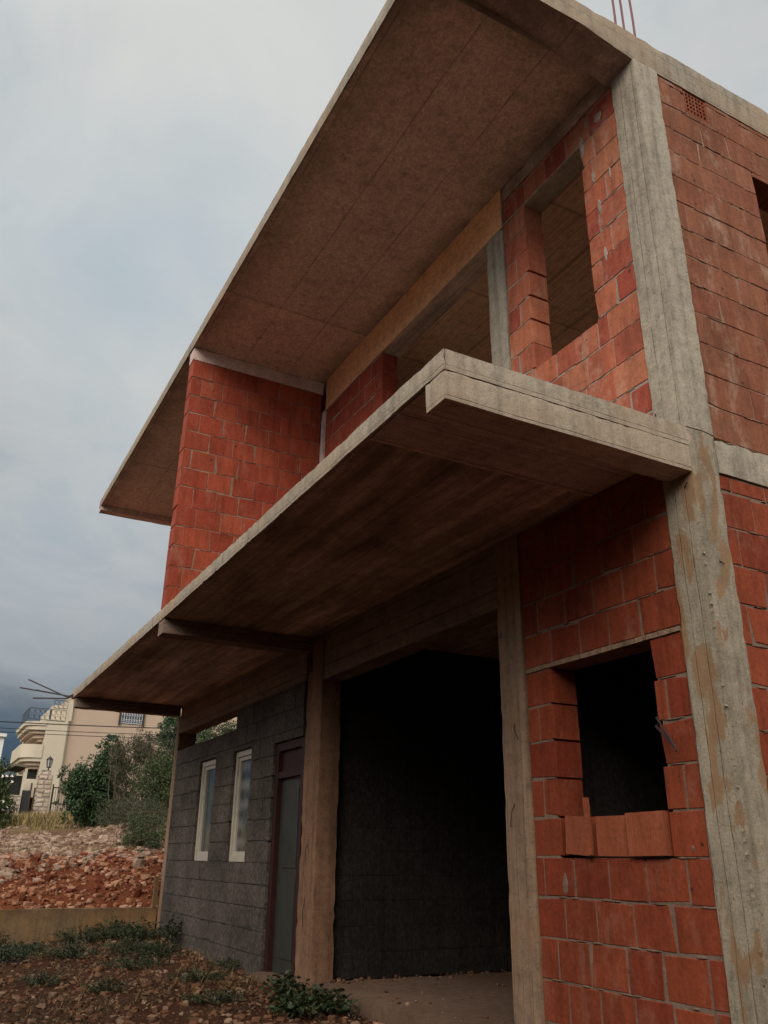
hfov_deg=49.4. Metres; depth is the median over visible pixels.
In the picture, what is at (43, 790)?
gate pillar
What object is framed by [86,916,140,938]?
weed
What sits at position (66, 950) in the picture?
weed
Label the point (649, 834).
clay block
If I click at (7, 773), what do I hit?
hills
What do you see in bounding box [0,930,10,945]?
weed
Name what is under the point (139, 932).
weed
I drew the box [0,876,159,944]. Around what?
wall
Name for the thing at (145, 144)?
sky
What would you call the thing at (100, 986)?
weed
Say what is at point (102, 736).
power cable
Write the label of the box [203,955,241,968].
weed
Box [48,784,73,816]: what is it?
barred gate
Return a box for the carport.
[2,763,26,810]
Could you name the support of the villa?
on the ground at (89, 886)
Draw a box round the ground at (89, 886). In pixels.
[0,813,372,1023]
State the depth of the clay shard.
4.32 m
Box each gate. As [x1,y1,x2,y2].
[19,783,35,814]
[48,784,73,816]
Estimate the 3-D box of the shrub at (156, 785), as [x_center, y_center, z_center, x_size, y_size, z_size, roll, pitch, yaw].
[-5.507,7.157,21.576,2.171,2.132,1.758,12,-25,-26]
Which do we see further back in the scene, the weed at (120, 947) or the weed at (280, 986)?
the weed at (120, 947)
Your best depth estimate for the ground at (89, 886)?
7.91 m
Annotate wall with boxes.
[0,795,20,814]
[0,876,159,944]
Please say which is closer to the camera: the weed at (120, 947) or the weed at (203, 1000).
the weed at (203, 1000)
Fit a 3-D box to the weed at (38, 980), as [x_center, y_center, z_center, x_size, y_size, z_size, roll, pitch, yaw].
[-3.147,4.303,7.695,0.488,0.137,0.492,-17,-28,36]
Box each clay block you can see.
[565,816,618,856]
[595,815,644,856]
[625,810,673,856]
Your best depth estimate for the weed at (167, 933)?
9.88 m
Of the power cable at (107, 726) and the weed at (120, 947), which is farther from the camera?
the power cable at (107, 726)
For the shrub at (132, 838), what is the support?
on the ground at (89, 886)
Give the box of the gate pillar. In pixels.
[32,770,52,814]
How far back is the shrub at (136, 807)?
17.42 m
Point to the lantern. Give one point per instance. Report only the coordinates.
(50, 759)
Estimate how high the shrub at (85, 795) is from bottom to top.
2.907 m
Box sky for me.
[0,0,767,763]
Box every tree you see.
[149,716,204,778]
[195,719,236,744]
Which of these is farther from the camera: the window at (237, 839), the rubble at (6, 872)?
the rubble at (6, 872)
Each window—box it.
[194,759,215,860]
[229,748,251,861]
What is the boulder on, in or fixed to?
on the ground at (89, 886)
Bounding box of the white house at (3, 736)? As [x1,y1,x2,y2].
[0,733,6,758]
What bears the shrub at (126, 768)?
on the ground at (89, 886)
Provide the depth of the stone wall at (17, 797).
28.61 m
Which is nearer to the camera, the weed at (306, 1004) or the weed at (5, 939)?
the weed at (306, 1004)
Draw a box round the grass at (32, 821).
[0,809,272,1018]
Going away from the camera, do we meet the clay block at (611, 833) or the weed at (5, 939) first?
the clay block at (611, 833)
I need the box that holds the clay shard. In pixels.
[583,797,593,855]
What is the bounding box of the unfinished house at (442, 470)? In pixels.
[20,0,767,1023]
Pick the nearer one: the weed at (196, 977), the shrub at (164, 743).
the weed at (196, 977)
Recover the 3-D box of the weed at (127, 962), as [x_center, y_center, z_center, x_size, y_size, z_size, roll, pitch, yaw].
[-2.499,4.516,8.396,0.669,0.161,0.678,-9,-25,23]
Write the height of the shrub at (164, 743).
2.930 m
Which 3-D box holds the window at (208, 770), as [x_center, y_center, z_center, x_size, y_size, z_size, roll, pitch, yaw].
[-2.120,3.605,10.112,0.065,1.145,0.637,12,-25,-26]
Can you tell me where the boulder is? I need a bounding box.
[133,852,144,867]
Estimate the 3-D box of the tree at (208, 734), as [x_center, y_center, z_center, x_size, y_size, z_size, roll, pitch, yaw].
[-4.104,8.048,26.473,4.809,3.764,2.755,12,-25,-26]
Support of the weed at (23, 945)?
on the ground at (89, 886)
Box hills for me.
[0,764,16,774]
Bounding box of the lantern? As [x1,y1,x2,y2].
[46,756,53,769]
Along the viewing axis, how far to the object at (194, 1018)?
6.95 m
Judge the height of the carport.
2.950 m
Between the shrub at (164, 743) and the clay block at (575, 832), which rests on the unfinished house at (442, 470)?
the clay block at (575, 832)
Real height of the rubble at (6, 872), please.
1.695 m
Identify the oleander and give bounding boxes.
[0,756,18,828]
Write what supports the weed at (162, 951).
on the ground at (89, 886)
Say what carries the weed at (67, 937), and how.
on the ground at (89, 886)
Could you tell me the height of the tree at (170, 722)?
3.521 m
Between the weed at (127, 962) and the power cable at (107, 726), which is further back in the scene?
the power cable at (107, 726)
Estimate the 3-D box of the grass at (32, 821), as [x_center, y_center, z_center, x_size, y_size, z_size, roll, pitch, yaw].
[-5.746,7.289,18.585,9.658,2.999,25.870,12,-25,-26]
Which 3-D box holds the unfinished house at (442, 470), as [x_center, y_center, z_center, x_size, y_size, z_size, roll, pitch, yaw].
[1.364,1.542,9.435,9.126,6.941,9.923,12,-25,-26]
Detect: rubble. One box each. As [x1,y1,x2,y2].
[0,823,165,883]
[0,847,163,910]
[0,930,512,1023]
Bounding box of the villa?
[10,697,236,813]
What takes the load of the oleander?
on the ground at (89, 886)
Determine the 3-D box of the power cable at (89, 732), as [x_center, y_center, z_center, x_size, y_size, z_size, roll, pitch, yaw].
[-2.669,5.240,24.190,40.010,3.266,0.015,13,-25,-27]
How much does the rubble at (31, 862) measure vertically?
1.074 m
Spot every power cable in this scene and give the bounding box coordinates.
[0,721,236,729]
[0,731,208,739]
[5,728,200,735]
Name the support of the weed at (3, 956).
on the ground at (89, 886)
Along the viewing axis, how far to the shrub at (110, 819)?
20.21 m
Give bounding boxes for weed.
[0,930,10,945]
[0,938,54,955]
[0,944,41,964]
[11,971,68,988]
[38,939,102,959]
[52,921,109,943]
[80,974,137,993]
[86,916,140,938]
[95,952,171,970]
[97,935,176,953]
[106,917,169,940]
[126,939,193,956]
[159,911,182,944]
[166,964,233,981]
[181,986,247,1005]
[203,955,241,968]
[260,969,309,997]
[268,983,358,1019]
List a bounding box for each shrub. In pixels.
[52,734,129,826]
[92,795,147,827]
[99,731,162,818]
[101,792,168,828]
[117,805,167,851]
[126,726,175,805]
[128,749,173,821]
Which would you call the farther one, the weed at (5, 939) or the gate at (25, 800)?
the gate at (25, 800)

